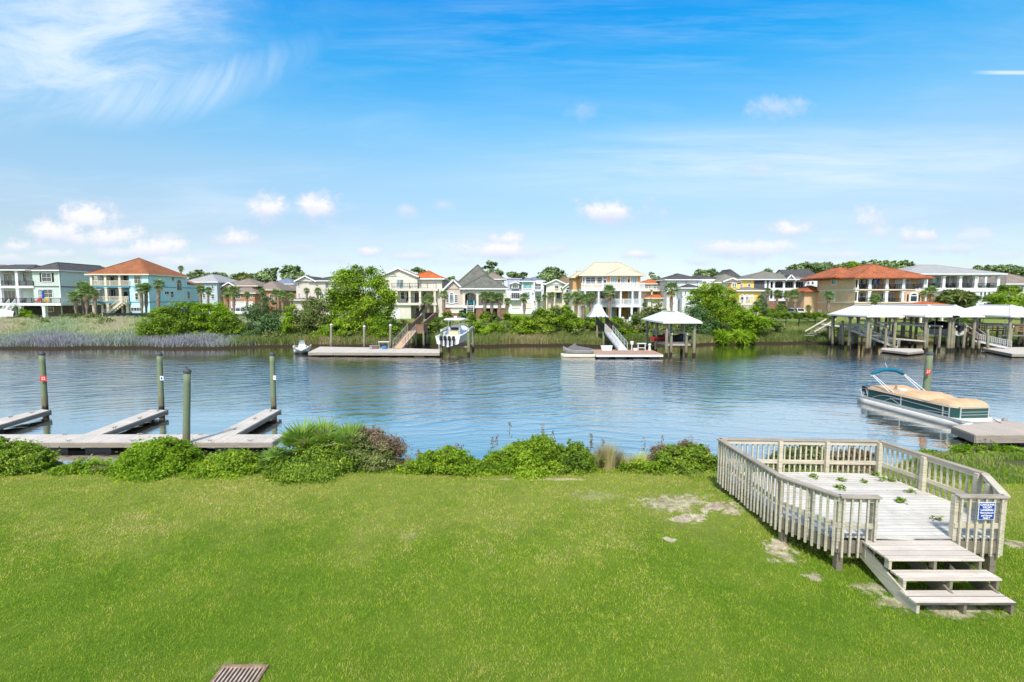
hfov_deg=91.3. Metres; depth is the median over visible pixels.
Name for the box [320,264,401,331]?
leafy tree
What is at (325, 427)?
palmetto shrub
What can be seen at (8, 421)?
finger dock
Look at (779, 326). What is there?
round bush
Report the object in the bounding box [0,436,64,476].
round bush
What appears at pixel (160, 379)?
piling
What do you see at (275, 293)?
palm tree
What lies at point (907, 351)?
floating dock
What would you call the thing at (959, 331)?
covered boat
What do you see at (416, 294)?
sliding door
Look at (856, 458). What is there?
round bush
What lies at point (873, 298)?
palm tree
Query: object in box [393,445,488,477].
round bush
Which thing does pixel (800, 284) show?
window
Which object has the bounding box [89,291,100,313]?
palm tree
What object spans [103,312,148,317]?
fence
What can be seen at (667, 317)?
boathouse
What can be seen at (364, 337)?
piling
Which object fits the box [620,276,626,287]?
french door
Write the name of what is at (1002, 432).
floating dock
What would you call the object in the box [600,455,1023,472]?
bank
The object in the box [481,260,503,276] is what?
pine tree
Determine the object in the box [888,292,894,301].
door
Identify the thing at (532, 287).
house
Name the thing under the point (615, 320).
round bush
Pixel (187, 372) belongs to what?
piling
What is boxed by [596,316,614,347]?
landing
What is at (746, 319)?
round bush
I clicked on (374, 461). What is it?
round bush
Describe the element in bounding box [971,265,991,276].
pine tree
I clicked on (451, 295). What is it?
window
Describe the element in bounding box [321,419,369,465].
palmetto shrub
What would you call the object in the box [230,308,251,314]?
parked car
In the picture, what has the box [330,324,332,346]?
piling
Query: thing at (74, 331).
marsh grass
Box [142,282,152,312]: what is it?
palm tree
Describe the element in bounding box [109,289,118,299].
window
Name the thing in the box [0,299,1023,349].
ground
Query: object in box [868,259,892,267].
pine tree
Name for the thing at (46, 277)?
window
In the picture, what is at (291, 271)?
pine tree
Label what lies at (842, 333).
piling
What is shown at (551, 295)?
palm tree
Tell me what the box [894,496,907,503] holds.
fallen sprig
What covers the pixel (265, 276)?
pine tree
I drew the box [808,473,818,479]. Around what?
fallen sprig
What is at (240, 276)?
oak tree
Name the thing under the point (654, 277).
pine tree
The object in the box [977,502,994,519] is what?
sign
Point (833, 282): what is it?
window
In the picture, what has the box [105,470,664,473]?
edge grass
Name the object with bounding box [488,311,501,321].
garden shrub
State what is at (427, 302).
palm tree
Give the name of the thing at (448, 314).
garden shrub
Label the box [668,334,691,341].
jet ski
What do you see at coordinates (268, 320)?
cedar tree
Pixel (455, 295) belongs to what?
window
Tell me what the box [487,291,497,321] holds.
palm tree
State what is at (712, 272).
pine tree
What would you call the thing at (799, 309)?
parked car
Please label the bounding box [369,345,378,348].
storage box
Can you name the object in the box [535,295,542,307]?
palm tree
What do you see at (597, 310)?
gazebo
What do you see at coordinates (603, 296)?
window
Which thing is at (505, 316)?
garden shrub
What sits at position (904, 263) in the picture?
pine tree
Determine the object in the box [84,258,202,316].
house
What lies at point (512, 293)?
window
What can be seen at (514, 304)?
garage door
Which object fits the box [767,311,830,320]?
hedge
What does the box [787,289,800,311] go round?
palm tree
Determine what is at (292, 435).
palmetto shrub
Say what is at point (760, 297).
palm tree
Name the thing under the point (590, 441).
seed stalks
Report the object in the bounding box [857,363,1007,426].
pontoon boat
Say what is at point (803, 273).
house
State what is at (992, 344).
gangway
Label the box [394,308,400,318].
garage door
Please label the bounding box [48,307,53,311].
window
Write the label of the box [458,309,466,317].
garden shrub
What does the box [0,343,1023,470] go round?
water
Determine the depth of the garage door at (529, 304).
126.85 m
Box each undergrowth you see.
[14,312,729,340]
[20,453,671,475]
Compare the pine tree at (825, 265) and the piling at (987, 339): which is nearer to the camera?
the piling at (987, 339)
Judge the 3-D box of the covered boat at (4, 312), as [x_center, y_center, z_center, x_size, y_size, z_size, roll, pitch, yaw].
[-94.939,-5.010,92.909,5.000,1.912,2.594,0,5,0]
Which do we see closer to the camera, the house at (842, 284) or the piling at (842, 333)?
the piling at (842, 333)
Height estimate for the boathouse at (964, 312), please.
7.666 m
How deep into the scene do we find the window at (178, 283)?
108.52 m
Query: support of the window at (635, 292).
in the house at (622, 279)
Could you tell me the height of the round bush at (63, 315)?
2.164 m
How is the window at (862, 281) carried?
in the house at (842, 284)
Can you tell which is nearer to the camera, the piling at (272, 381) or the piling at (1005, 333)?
the piling at (272, 381)
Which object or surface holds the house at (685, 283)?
on the ground at (1016, 320)
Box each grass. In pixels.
[0,315,297,346]
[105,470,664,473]
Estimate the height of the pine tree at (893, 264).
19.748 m
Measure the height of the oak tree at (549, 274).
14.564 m
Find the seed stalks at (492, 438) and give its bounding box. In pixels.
[490,422,511,448]
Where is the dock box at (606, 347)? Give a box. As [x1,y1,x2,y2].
[600,345,612,349]
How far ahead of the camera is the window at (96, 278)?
101.87 m
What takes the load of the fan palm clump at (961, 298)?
on the ground at (1016, 320)
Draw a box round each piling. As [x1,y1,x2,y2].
[38,351,48,409]
[156,352,164,409]
[182,368,191,442]
[269,352,276,409]
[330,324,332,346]
[363,325,365,346]
[389,324,391,347]
[831,315,833,345]
[841,321,843,346]
[922,351,933,390]
[956,319,959,349]
[977,339,979,351]
[986,327,989,348]
[1004,327,1006,345]
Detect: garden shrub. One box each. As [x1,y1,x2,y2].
[441,311,453,321]
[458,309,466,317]
[464,311,476,321]
[478,311,489,321]
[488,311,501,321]
[501,312,511,321]
[754,301,767,310]
[757,307,775,316]
[771,303,789,312]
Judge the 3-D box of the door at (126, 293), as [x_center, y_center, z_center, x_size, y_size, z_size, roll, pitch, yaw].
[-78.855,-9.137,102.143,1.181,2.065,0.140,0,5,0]
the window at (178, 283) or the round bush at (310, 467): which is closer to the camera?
the round bush at (310, 467)
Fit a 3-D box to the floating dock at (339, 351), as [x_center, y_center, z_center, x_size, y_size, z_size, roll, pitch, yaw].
[-17.431,1.427,64.214,17.427,0.680,7.802,0,5,0]
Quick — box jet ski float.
[561,353,595,356]
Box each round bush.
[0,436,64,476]
[6,314,42,318]
[13,308,32,317]
[38,459,85,476]
[58,314,99,317]
[73,465,116,475]
[98,434,206,484]
[132,303,184,338]
[162,299,214,335]
[179,447,264,480]
[210,313,250,335]
[249,435,366,488]
[306,321,356,342]
[337,430,400,473]
[357,324,402,338]
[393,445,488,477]
[414,317,446,337]
[466,465,504,476]
[473,321,505,335]
[479,432,570,480]
[508,314,540,334]
[527,307,561,333]
[548,305,564,326]
[551,439,598,475]
[553,304,584,332]
[584,316,625,330]
[616,327,639,335]
[648,442,717,475]
[721,304,776,334]
[764,445,840,471]
[771,319,785,331]
[829,445,874,472]
[834,326,859,336]
[916,449,960,454]
[940,438,1023,455]
[955,317,984,326]
[979,291,1023,318]
[995,285,1023,295]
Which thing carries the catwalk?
in the water
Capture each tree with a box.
[66,290,81,313]
[74,281,88,313]
[78,283,96,313]
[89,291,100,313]
[133,283,149,312]
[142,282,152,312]
[151,279,166,307]
[177,265,184,272]
[184,269,211,279]
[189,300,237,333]
[195,285,205,313]
[204,286,213,313]
[212,272,228,277]
[221,287,232,309]
[228,285,241,312]
[229,272,254,280]
[235,292,289,336]
[243,291,250,310]
[253,267,279,282]
[258,288,265,311]
[271,289,278,314]
[274,304,302,333]
[277,290,287,314]
[278,264,309,279]
[286,292,295,315]
[303,288,309,300]
[314,287,321,298]
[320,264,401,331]
[410,266,425,273]
[421,294,433,312]
[439,290,447,321]
[479,291,489,311]
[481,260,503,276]
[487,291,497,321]
[495,291,503,320]
[504,298,512,319]
[506,271,519,277]
[516,272,527,278]
[518,292,530,315]
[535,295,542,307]
[536,266,567,282]
[542,294,547,308]
[549,291,555,306]
[561,292,570,305]
[569,291,582,315]
[577,293,589,320]
[586,292,596,317]
[601,284,615,317]
[648,271,660,279]
[663,281,680,310]
[676,300,727,337]
[681,281,748,324]
[692,268,718,276]
[756,294,764,306]
[764,288,772,315]
[772,289,782,311]
[782,291,790,306]
[785,264,805,269]
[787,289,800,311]
[799,261,822,273]
[804,305,812,320]
[810,261,832,271]
[823,290,835,320]
[825,263,850,269]
[839,261,861,268]
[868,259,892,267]
[868,294,883,323]
[889,260,898,267]
[895,260,914,268]
[918,291,927,321]
[922,285,940,320]
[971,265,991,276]
[989,264,1022,275]
[1014,265,1023,276]
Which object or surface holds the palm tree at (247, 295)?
on the ground at (1016, 320)
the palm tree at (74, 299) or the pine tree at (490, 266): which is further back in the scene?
the pine tree at (490, 266)
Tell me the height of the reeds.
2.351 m
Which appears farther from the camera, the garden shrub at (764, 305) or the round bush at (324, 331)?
the garden shrub at (764, 305)
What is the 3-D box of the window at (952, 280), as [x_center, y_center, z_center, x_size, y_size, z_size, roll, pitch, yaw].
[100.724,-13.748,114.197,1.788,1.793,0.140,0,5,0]
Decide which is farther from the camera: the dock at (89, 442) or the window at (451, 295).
the window at (451, 295)
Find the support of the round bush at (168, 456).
on the bank
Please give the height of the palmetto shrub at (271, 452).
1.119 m
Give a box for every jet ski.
[563,343,593,353]
[650,333,673,340]
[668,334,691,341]
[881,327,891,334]
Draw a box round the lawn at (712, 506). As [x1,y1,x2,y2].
[0,471,1023,681]
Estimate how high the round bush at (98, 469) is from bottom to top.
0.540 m
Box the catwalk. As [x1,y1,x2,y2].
[873,337,926,350]
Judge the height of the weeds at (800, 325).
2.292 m
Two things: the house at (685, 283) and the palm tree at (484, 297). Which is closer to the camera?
the palm tree at (484, 297)
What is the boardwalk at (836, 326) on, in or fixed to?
on the ground at (1016, 320)
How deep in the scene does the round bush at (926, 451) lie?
18.28 m
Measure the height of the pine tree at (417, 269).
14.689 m
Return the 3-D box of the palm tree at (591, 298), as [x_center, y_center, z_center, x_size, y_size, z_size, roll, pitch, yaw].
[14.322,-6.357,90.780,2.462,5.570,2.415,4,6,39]
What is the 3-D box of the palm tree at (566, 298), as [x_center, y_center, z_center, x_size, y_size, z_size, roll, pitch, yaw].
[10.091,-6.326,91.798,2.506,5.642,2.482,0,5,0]
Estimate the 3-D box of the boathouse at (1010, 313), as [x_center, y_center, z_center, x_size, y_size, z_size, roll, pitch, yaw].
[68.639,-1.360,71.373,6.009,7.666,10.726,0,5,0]
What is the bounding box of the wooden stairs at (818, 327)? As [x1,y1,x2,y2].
[805,319,835,335]
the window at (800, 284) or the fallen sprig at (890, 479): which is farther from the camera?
the window at (800, 284)
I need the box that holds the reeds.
[228,328,1023,345]
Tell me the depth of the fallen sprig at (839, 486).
12.21 m
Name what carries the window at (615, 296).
in the house at (622, 279)
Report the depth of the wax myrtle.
75.91 m
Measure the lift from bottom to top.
4.732 m
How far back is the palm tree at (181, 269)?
148.61 m
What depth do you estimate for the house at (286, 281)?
174.80 m
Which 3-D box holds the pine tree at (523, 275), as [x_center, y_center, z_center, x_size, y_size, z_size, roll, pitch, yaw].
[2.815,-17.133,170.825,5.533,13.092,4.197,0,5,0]
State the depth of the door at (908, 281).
101.92 m
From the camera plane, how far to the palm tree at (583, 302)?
88.52 m
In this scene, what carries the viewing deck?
on the lawn at (712, 506)
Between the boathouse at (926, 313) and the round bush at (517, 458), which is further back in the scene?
the boathouse at (926, 313)
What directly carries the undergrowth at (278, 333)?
on the ground at (1016, 320)
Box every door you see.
[3,273,12,284]
[4,290,16,301]
[37,289,43,301]
[123,291,128,300]
[238,302,245,307]
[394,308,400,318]
[396,279,403,286]
[414,292,418,301]
[451,309,463,312]
[465,293,469,304]
[470,293,474,304]
[512,302,519,307]
[526,302,531,307]
[610,276,617,287]
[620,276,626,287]
[630,276,636,287]
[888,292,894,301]
[895,279,900,287]
[905,279,910,287]
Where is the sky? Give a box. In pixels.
[0,0,1023,297]
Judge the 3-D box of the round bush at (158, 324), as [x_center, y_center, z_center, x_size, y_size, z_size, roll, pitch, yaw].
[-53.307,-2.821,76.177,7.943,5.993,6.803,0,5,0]
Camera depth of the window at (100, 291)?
102.10 m
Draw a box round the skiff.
[293,340,311,353]
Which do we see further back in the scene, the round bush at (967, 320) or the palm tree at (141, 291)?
the palm tree at (141, 291)
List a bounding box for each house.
[0,262,106,317]
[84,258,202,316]
[187,274,236,313]
[220,278,295,312]
[278,278,295,284]
[287,284,295,298]
[293,276,357,314]
[380,267,450,319]
[442,264,508,319]
[488,272,505,284]
[507,277,545,313]
[544,276,568,311]
[566,262,645,321]
[640,279,663,313]
[655,273,715,314]
[710,274,766,314]
[715,269,806,313]
[776,270,816,286]
[785,264,934,317]
[899,265,1007,305]
[978,273,1023,306]
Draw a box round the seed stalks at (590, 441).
[588,433,604,448]
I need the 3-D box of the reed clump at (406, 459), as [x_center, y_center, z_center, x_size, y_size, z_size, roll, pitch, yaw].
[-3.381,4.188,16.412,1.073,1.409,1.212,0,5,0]
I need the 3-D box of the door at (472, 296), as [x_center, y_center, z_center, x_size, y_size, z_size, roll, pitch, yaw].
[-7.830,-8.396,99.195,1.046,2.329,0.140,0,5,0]
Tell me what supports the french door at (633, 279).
in the house at (622, 279)
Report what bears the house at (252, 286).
on the ground at (1016, 320)
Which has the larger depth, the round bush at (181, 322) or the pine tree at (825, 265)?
the pine tree at (825, 265)
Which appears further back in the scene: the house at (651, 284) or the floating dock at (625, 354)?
the house at (651, 284)
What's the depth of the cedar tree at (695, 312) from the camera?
78.08 m
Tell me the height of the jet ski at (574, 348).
1.366 m
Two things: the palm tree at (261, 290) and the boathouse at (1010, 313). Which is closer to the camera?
the boathouse at (1010, 313)
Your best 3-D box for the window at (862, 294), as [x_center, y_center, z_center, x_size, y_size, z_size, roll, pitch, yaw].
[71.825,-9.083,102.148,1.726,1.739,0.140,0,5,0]
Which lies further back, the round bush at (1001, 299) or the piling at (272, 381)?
the round bush at (1001, 299)
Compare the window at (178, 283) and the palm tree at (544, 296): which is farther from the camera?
the window at (178, 283)
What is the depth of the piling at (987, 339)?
65.62 m
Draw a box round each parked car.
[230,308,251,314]
[796,308,804,312]
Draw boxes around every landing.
[406,312,438,347]
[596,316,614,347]
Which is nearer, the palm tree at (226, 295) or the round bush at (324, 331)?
the round bush at (324, 331)
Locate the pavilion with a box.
[907,301,949,322]
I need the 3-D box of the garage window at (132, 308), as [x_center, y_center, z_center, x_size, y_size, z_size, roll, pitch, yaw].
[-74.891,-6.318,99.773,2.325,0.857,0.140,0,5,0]
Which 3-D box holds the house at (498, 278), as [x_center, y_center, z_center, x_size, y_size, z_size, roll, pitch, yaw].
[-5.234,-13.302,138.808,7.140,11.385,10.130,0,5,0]
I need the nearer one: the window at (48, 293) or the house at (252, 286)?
the window at (48, 293)
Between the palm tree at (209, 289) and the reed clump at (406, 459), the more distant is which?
the palm tree at (209, 289)
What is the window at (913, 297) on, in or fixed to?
in the house at (842, 284)
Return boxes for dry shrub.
[356,423,412,467]
[641,439,710,469]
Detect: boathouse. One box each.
[641,310,702,355]
[827,304,904,350]
[859,304,959,350]
[884,304,984,350]
[945,304,1023,347]
[1019,317,1023,345]
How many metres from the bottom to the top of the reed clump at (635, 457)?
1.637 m
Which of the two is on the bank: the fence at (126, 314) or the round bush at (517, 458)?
the round bush at (517, 458)
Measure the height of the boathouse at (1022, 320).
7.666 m
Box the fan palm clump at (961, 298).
[933,288,981,307]
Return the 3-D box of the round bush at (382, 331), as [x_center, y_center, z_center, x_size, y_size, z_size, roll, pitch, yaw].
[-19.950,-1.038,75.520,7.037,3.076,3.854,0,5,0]
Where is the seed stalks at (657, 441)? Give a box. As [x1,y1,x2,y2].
[642,435,663,453]
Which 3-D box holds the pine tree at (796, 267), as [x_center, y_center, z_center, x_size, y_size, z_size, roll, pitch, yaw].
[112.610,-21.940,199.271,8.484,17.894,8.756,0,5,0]
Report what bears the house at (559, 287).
on the ground at (1016, 320)
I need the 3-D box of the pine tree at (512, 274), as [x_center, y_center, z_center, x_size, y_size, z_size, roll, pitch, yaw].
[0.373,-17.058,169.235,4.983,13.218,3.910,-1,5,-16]
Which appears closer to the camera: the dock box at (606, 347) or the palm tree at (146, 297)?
the dock box at (606, 347)
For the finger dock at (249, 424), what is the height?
0.391 m
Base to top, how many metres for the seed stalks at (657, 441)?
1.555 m
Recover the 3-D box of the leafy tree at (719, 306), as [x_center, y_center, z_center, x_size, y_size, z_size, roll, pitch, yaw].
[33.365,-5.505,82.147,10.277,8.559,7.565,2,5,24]
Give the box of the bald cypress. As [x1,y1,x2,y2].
[625,289,673,334]
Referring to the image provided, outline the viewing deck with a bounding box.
[716,438,1016,613]
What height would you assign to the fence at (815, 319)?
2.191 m
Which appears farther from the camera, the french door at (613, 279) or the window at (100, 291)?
the window at (100, 291)
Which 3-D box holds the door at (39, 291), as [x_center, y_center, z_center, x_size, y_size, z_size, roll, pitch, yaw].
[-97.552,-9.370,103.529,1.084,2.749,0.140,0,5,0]
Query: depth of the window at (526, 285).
126.41 m
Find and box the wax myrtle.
[287,295,332,334]
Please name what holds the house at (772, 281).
on the ground at (1016, 320)
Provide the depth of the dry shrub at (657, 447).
16.07 m
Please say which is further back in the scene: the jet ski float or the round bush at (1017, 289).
the round bush at (1017, 289)
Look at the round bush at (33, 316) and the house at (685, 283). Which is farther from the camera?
the house at (685, 283)
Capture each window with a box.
[22,273,27,281]
[41,273,51,281]
[43,289,52,297]
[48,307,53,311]
[94,276,102,284]
[95,289,103,299]
[108,276,117,285]
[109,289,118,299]
[122,276,127,285]
[130,307,140,310]
[133,276,141,283]
[176,279,181,290]
[400,292,404,299]
[449,292,453,303]
[454,294,457,302]
[511,292,519,297]
[523,282,531,288]
[587,291,595,303]
[600,291,607,303]
[612,291,618,303]
[628,291,630,303]
[634,291,637,303]
[785,282,792,286]
[796,282,803,286]
[824,291,835,301]
[831,279,836,284]
[859,292,865,298]
[860,279,866,286]
[909,292,918,302]
[932,277,939,283]
[949,277,956,284]
[968,277,972,283]
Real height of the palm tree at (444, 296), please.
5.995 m
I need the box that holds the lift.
[440,326,473,355]
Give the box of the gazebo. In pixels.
[587,304,607,318]
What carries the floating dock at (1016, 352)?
on the water
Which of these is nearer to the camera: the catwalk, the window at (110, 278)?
the catwalk
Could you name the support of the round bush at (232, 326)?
on the ground at (1016, 320)
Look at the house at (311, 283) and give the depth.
121.30 m
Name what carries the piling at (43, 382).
in the water
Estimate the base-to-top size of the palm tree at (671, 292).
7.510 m
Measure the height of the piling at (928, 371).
4.783 m
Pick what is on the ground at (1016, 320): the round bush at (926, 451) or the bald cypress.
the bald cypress
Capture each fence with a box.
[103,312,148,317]
[425,312,432,318]
[770,318,830,327]
[959,324,1018,332]
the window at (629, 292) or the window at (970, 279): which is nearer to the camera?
the window at (629, 292)
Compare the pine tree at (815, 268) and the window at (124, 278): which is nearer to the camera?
the window at (124, 278)
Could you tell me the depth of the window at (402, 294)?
100.34 m
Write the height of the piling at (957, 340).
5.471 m
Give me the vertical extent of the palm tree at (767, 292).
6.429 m
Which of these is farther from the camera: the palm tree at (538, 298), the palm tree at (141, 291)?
the palm tree at (538, 298)
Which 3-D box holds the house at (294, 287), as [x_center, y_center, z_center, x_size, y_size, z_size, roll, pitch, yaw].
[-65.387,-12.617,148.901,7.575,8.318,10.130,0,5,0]
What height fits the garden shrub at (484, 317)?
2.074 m
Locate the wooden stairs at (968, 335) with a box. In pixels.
[961,323,985,347]
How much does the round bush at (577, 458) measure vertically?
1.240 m
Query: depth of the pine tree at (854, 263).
204.46 m
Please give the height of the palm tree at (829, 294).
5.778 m
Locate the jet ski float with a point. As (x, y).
(575, 355)
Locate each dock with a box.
[0,409,51,432]
[0,433,282,450]
[86,409,168,433]
[217,408,280,433]
[308,347,439,356]
[593,350,662,357]
[880,348,923,354]
[951,421,1023,443]
[981,347,1023,356]
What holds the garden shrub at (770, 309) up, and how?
on the ground at (1016, 320)
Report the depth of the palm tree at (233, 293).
107.34 m
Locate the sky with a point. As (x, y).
(445, 138)
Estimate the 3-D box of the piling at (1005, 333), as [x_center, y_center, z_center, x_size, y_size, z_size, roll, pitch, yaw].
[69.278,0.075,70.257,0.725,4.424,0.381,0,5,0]
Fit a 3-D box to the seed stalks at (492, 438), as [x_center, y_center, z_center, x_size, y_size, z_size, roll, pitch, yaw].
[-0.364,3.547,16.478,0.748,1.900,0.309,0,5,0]
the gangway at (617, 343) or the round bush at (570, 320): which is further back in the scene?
the round bush at (570, 320)
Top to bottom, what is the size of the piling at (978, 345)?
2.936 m
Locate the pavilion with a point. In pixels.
(927, 302)
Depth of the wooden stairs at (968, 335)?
71.47 m
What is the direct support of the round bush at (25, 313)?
on the ground at (1016, 320)
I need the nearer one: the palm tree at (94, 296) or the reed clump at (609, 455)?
the reed clump at (609, 455)
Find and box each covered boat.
[0,309,15,316]
[918,321,966,335]
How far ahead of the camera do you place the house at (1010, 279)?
123.20 m
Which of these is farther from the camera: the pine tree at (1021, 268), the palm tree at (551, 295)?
the pine tree at (1021, 268)
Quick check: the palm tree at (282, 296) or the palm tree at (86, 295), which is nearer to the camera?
the palm tree at (86, 295)
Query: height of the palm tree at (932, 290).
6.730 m
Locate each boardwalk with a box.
[818,324,862,346]
[978,323,1023,346]
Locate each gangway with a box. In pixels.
[393,324,415,348]
[605,326,627,350]
[846,322,897,347]
[975,334,1011,348]
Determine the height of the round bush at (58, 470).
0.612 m
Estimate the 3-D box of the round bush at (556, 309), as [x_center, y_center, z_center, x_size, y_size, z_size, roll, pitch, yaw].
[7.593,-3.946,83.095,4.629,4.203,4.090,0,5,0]
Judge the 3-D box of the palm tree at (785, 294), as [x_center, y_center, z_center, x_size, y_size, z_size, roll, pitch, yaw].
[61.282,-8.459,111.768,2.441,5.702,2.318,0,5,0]
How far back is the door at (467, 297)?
99.17 m
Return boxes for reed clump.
[395,453,413,463]
[592,437,630,472]
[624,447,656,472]
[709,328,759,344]
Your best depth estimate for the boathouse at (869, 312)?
68.03 m
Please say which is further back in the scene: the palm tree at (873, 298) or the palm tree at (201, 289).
the palm tree at (201, 289)
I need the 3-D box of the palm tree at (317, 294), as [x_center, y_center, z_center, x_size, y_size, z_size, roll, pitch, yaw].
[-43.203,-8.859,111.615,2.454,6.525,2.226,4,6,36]
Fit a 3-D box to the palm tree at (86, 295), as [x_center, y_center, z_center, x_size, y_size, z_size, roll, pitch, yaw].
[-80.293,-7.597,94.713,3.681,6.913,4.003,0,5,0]
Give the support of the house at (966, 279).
on the ground at (1016, 320)
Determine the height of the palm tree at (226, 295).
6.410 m
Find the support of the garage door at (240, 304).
in the house at (252, 286)
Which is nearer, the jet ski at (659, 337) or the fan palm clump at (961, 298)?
the jet ski at (659, 337)
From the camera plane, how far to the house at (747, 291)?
113.78 m
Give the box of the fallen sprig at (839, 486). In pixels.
[833,484,846,489]
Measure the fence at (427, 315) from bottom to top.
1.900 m
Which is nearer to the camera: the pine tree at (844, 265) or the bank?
the bank
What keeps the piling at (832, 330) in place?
in the water
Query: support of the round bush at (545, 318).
on the ground at (1016, 320)
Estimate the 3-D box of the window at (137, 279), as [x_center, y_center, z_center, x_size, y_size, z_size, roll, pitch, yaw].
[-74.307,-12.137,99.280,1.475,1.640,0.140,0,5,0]
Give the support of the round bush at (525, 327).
on the ground at (1016, 320)
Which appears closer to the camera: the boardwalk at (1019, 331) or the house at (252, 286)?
the boardwalk at (1019, 331)
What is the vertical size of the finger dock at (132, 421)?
0.391 m
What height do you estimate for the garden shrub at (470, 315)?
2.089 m
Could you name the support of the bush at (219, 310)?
on the ground at (1016, 320)
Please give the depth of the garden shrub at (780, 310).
105.08 m
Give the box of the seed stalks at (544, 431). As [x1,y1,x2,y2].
[540,423,554,440]
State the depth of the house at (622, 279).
93.45 m
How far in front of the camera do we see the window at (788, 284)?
123.61 m
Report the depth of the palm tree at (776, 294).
111.32 m
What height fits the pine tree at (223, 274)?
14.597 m
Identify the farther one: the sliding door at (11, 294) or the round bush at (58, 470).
the sliding door at (11, 294)
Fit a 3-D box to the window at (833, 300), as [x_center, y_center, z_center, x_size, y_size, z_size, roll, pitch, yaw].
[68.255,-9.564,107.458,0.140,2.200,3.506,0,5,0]
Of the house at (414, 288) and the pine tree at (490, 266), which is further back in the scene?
the pine tree at (490, 266)
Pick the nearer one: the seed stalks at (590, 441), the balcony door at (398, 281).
the seed stalks at (590, 441)
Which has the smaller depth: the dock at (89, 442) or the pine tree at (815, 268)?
the dock at (89, 442)
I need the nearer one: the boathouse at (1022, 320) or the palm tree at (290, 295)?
the boathouse at (1022, 320)
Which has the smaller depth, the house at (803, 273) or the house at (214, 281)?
the house at (214, 281)
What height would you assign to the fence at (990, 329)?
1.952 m
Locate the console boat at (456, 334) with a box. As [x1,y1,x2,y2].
[435,316,468,346]
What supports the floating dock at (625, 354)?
on the water
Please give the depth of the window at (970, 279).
114.21 m
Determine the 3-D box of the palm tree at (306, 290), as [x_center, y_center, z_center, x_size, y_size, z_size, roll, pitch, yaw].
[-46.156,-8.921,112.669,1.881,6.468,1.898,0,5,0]
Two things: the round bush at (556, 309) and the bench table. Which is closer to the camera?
the bench table
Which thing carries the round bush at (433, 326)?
on the ground at (1016, 320)
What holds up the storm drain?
on the lawn at (712, 506)
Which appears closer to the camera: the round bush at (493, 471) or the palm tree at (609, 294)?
the round bush at (493, 471)
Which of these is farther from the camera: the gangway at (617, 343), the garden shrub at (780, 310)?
the garden shrub at (780, 310)
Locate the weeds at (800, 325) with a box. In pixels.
[226,321,882,337]
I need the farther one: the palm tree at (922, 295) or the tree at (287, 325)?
the palm tree at (922, 295)
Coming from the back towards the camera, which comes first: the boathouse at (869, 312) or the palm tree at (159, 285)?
the palm tree at (159, 285)
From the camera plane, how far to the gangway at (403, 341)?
67.38 m
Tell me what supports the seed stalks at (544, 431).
on the bank
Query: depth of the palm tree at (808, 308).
94.67 m
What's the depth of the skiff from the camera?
63.44 m
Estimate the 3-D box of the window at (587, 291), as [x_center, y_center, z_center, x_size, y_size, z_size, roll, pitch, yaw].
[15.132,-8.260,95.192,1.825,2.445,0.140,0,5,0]
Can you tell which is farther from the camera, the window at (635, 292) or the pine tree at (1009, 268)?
the pine tree at (1009, 268)
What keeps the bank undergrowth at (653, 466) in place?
on the bank
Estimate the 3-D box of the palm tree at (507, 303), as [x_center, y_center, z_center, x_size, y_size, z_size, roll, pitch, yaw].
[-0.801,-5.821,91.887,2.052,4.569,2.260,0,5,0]
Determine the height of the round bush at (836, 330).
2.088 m
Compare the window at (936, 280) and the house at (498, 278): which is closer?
the window at (936, 280)
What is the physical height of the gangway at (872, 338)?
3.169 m
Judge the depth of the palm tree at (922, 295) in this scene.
93.52 m
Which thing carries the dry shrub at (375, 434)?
on the bank
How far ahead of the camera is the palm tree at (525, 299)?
95.47 m
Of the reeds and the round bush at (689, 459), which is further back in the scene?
the reeds
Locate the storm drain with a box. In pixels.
[210,664,268,681]
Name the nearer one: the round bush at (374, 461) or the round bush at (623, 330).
the round bush at (374, 461)
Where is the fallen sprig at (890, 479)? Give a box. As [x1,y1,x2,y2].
[876,475,895,481]
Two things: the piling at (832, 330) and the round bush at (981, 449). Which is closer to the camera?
the round bush at (981, 449)
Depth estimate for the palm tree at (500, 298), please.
91.51 m
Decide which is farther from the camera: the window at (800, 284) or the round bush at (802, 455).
the window at (800, 284)
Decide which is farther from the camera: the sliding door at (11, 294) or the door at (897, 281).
the sliding door at (11, 294)
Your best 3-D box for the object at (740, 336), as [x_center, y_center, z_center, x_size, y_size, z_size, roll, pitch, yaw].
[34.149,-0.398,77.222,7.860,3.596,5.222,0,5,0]
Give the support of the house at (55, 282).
on the ground at (1016, 320)
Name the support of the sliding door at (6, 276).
in the house at (55, 282)
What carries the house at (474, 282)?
on the ground at (1016, 320)
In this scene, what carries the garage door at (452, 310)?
in the house at (474, 282)
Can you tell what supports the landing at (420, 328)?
on the ground at (1016, 320)
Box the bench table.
[636,343,645,349]
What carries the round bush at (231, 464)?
on the bank
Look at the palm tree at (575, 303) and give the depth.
89.48 m
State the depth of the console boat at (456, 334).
63.82 m
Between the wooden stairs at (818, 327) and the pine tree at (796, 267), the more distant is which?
the pine tree at (796, 267)
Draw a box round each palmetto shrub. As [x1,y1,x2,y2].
[253,445,290,469]
[261,417,328,461]
[287,415,347,459]
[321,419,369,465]
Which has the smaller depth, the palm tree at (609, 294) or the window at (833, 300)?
the palm tree at (609, 294)
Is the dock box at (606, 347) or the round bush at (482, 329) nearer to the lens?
the dock box at (606, 347)

